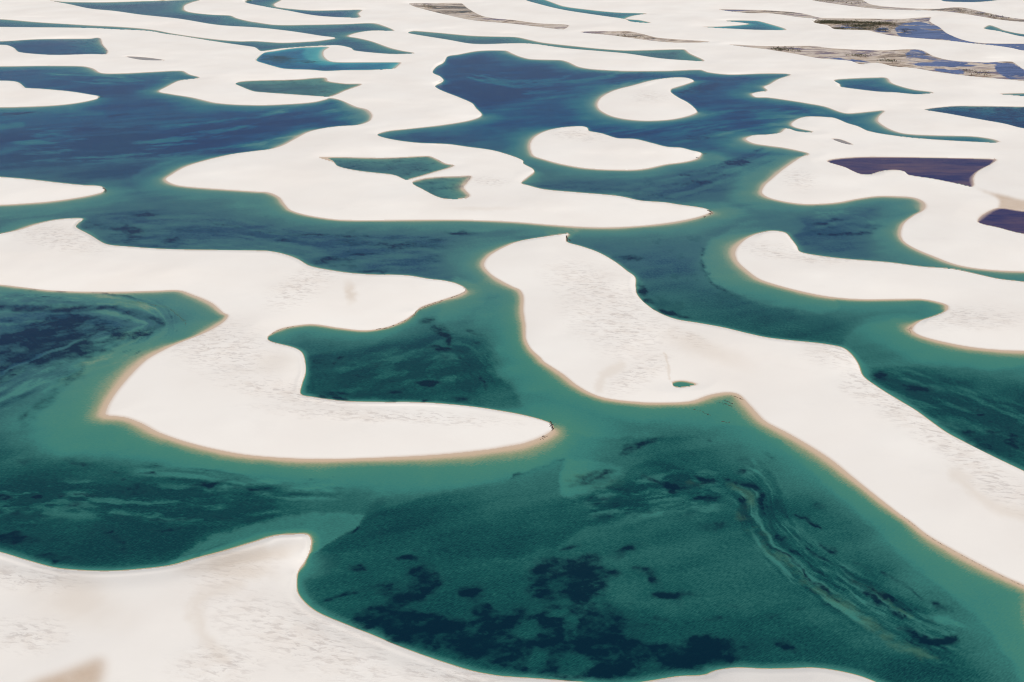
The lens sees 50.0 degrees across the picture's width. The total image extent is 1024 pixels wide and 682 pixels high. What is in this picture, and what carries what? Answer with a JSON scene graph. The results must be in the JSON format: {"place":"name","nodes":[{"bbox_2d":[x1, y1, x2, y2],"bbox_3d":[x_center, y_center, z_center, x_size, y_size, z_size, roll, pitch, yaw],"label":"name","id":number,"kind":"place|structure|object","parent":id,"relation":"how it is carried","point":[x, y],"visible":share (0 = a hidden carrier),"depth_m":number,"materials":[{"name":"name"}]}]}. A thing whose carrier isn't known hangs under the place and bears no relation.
{"place":"outdoors","nodes":[
{"label":"outdoors","id":0,"kind":"place"},
{"bbox_2d":[0,81,98,106],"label":"dune","id":1,"kind":"structure","parent":0,"point":[14,94],"depth_m":1431.70,"materials":[{"name":"white sand"}]},
{"bbox_2d":[0,177,104,204],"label":"dune","id":2,"kind":"structure","parent":0,"point":[18,191],"depth_m":1041.53,"materials":[{"name":"white sand"}]},
{"bbox_2d":[0,218,552,458],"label":"dune","id":3,"kind":"structure","parent":0,"point":[232,382],"depth_m":705.99,"materials":[{"name":"white sand"}]},
{"bbox_2d":[379,292,463,328],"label":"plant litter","id":4,"kind":"object","parent":3,"relation":"on","point":[420,309],"visible":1,"depth_m":782.74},
{"bbox_2d":[0,534,872,681],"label":"dune","id":5,"kind":"structure","parent":0,"point":[244,613],"depth_m":452.58,"materials":[{"name":"white sand"}]},
{"bbox_2d":[1,9,1019,680],"bbox_3d":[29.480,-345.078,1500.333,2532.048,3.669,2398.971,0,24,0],"label":"lake bed","id":6,"kind":"object","parent":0,"point":[591,193],"visible":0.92,"depth_m":1010.40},
{"bbox_2d":[0,50,1023,681],"bbox_3d":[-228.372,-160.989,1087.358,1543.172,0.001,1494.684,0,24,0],"label":"water","id":7,"kind":"structure","parent":0,"point":[592,538],"depth_m":618.33,"materials":[{"name":"teal liquid"}]},
{"bbox_2d":[0,0,1023,271],"bbox_3d":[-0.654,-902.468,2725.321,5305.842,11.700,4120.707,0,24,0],"label":"sand sheet","id":8,"kind":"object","parent":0,"point":[304,174],"visible":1,"depth_m":1474.15,"materials":[{"name":"sand"}]},
{"bbox_2d":[0,38,107,54],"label":"lagoon","id":9,"kind":"structure","parent":8,"relation":"in","point":[63,46],"depth_m":1802.86,"materials":[{"name":"liquid"}]},
{"bbox_2d":[128,56,160,59],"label":"lagoon","id":10,"kind":"structure","parent":8,"relation":"in","point":[142,58],"depth_m":1701.03,"materials":[{"name":"liquid"}]},
{"bbox_2d":[0,0,412,53],"bbox_3d":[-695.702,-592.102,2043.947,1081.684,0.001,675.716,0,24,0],"label":"lagoon","id":11,"kind":"structure","parent":8,"relation":"in","point":[340,33],"depth_m":2002.68,"materials":[{"name":"liquid"}]},
{"bbox_2d":[236,78,360,96],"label":"lagoon","id":12,"kind":"structure","parent":8,"relation":"in","point":[323,87],"depth_m":1502.95,"materials":[{"name":"liquid"}]},
{"bbox_2d":[245,0,361,17],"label":"lagoon","id":13,"kind":"structure","parent":8,"relation":"in","point":[328,13],"depth_m":2184.24,"materials":[{"name":"liquid"}]},
{"bbox_2d":[256,47,399,70],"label":"lagoon","id":14,"kind":"structure","parent":8,"relation":"in","point":[307,58],"depth_m":1669.60,"materials":[{"name":"liquid"}]},
{"bbox_2d":[328,156,453,179],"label":"lagoon","id":15,"kind":"structure","parent":8,"relation":"in","point":[406,168],"depth_m":1131.27,"materials":[{"name":"liquid"}]},
{"bbox_2d":[412,176,470,198],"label":"lagoon","id":16,"kind":"structure","parent":8,"relation":"in","point":[448,187],"depth_m":1061.49,"materials":[{"name":"liquid"}]},
{"bbox_2d":[410,3,568,28],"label":"marsh","id":17,"kind":"structure","parent":8,"relation":"on","point":[459,10],"depth_m":2158.16,"materials":[{"name":"sand"}]},
{"bbox_2d":[527,0,649,22],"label":"lagoon","id":18,"kind":"structure","parent":8,"relation":"in","point":[594,12],"depth_m":2171.12,"materials":[{"name":"liquid"}]},
{"bbox_2d":[583,31,707,42],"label":"marsh","id":19,"kind":"structure","parent":8,"relation":"on","point":[630,35],"depth_m":1897.53,"materials":[{"name":"soil"}]},
{"bbox_2d":[711,20,785,29],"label":"lagoon","id":20,"kind":"structure","parent":8,"relation":"in","point":[755,25],"depth_m":2002.68,"materials":[{"name":"liquid"}]},
{"bbox_2d":[834,139,851,144],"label":"lagoon","id":21,"kind":"structure","parent":8,"relation":"on","point":[842,141],"depth_m":1223.17,"materials":[{"name":"liquid"}]},
{"bbox_2d":[721,9,1023,49],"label":"marsh","id":22,"kind":"structure","parent":8,"relation":"on","point":[924,27],"depth_m":2002.68,"materials":[{"name":"liquid"}]},
{"bbox_2d":[814,18,916,31],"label":"scrub","id":23,"kind":"object","parent":22,"relation":"on","point":[859,25],"visible":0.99,"depth_m":2023.12,"materials":[{"name":"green plant"}]},
{"bbox_2d":[815,0,1023,21],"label":"marsh","id":24,"kind":"structure","parent":8,"relation":"on","point":[856,3],"depth_m":2210.97,"materials":[{"name":"soil"}]},
{"bbox_2d":[423,0,1009,37],"bbox_3d":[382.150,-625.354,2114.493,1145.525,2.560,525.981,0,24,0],"label":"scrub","id":25,"kind":"object","parent":24,"relation":"on","point":[814,0],"visible":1,"depth_m":2181.80,"materials":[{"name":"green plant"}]},
{"bbox_2d":[942,0,993,1],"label":"lagoon","id":26,"kind":"structure","parent":8,"relation":"in","point":[966,0],"depth_m":2339.80,"materials":[{"name":"liquid"}]},
{"bbox_2d":[984,25,1023,36],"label":"lagoon","id":27,"kind":"structure","parent":8,"relation":"in","point":[989,27],"depth_m":1959.25,"materials":[{"name":"liquid"}]},
{"bbox_2d":[408,31,703,60],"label":"lagoon","id":28,"kind":"structure","parent":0,"point":[678,54],"depth_m":1830.25,"materials":[{"name":"liquid"}]},
{"bbox_2d":[530,126,700,169],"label":"dune","id":29,"kind":"structure","parent":0,"point":[579,146],"depth_m":1174.41,"materials":[{"name":"white sand"}]},
{"bbox_2d":[597,77,696,120],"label":"dune","id":30,"kind":"structure","parent":0,"point":[655,100],"depth_m":1401.10,"materials":[{"name":"white sand"}]},
{"bbox_2d":[484,233,1023,584],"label":"dune","id":31,"kind":"structure","parent":0,"point":[595,324],"depth_m":668.70,"materials":[{"name":"white sand"}]},
{"bbox_2d":[672,381,695,386],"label":"lagoon","id":32,"kind":"structure","parent":31,"relation":"in","point":[681,383],"depth_m":671.16,"materials":[{"name":"liquid"}]},
{"bbox_2d":[734,45,1023,80],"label":"marsh","id":33,"kind":"structure","parent":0,"point":[917,59],"depth_m":1677.34,"materials":[{"name":"liquid"}]},
{"bbox_2d":[771,46,989,75],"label":"scrub","id":34,"kind":"object","parent":33,"relation":"on","point":[865,55],"visible":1,"depth_m":1722.82,"materials":[{"name":"brown plant"}]},
{"bbox_2d":[735,231,1023,350],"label":"dune","id":35,"kind":"structure","parent":0,"point":[984,312],"depth_m":816.74,"materials":[{"name":"white sand"}]},
{"bbox_2d":[834,77,932,93],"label":"lagoon","id":36,"kind":"structure","parent":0,"point":[880,84],"depth_m":1509.22,"materials":[{"name":"liquid"}]},
{"bbox_2d":[828,157,995,186],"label":"lagoon","id":37,"kind":"structure","parent":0,"point":[962,171],"depth_m":1127.74,"materials":[{"name":"liquid"}]},
{"bbox_2d":[925,106,1023,127],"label":"lagoon","id":38,"kind":"structure","parent":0,"point":[1013,116],"depth_m":1356.29,"materials":[{"name":"liquid"}]},
{"bbox_2d":[978,208,1023,233],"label":"lagoon","id":39,"kind":"structure","parent":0,"point":[1012,220],"depth_m":967.69,"materials":[{"name":"liquid"}]},
{"bbox_2d":[1003,93,1023,95],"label":"lagoon","id":40,"kind":"structure","parent":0,"point":[1019,94],"depth_m":1454.56,"materials":[{"name":"liquid"}]}
]}

